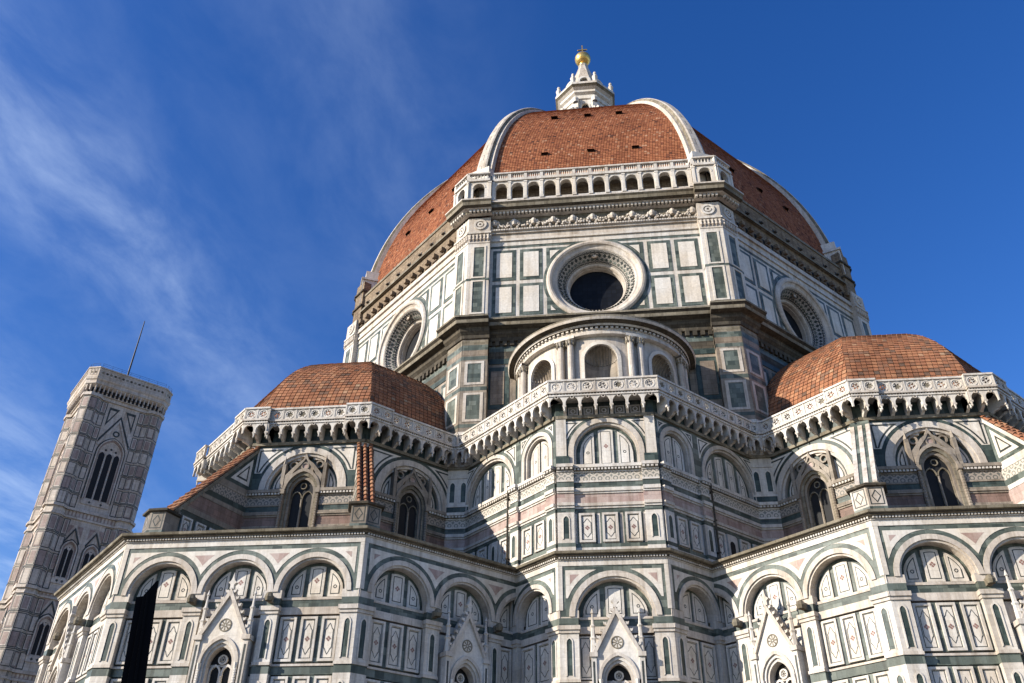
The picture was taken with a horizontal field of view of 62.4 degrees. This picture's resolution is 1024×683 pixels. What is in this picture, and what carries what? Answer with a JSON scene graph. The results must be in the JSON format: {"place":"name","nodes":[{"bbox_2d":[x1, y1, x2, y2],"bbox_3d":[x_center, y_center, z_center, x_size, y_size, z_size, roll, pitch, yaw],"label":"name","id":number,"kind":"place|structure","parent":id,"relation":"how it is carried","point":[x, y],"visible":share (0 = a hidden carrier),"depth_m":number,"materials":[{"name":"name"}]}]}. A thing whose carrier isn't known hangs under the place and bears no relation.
{"place":"outdoors","nodes":[
{"label":"outdoors","id":0,"kind":"place"},
{"bbox_2d":[0,0,1023,600],"label":"sky","id":1,"kind":"structure","parent":0,"point":[226,178],"materials":[{"name":"blue"}]},
{"bbox_2d":[35,46,1023,682],"bbox_3d":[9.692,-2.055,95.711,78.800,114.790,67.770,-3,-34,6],"label":"cathedral","id":2,"kind":"structure","parent":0,"point":[607,390],"depth_m":57.28,"materials":[{"name":"white stone"}]},
{"label":"ground","id":3,"kind":"structure","parent":0,"visible":0},
{"bbox_2d":[0,321,172,682],"bbox_3d":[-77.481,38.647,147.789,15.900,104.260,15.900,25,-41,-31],"label":"bell tower","id":4,"kind":"structure","parent":3,"relation":"on","point":[85,510],"depth_m":149.03,"materials":[{"name":"stone"}]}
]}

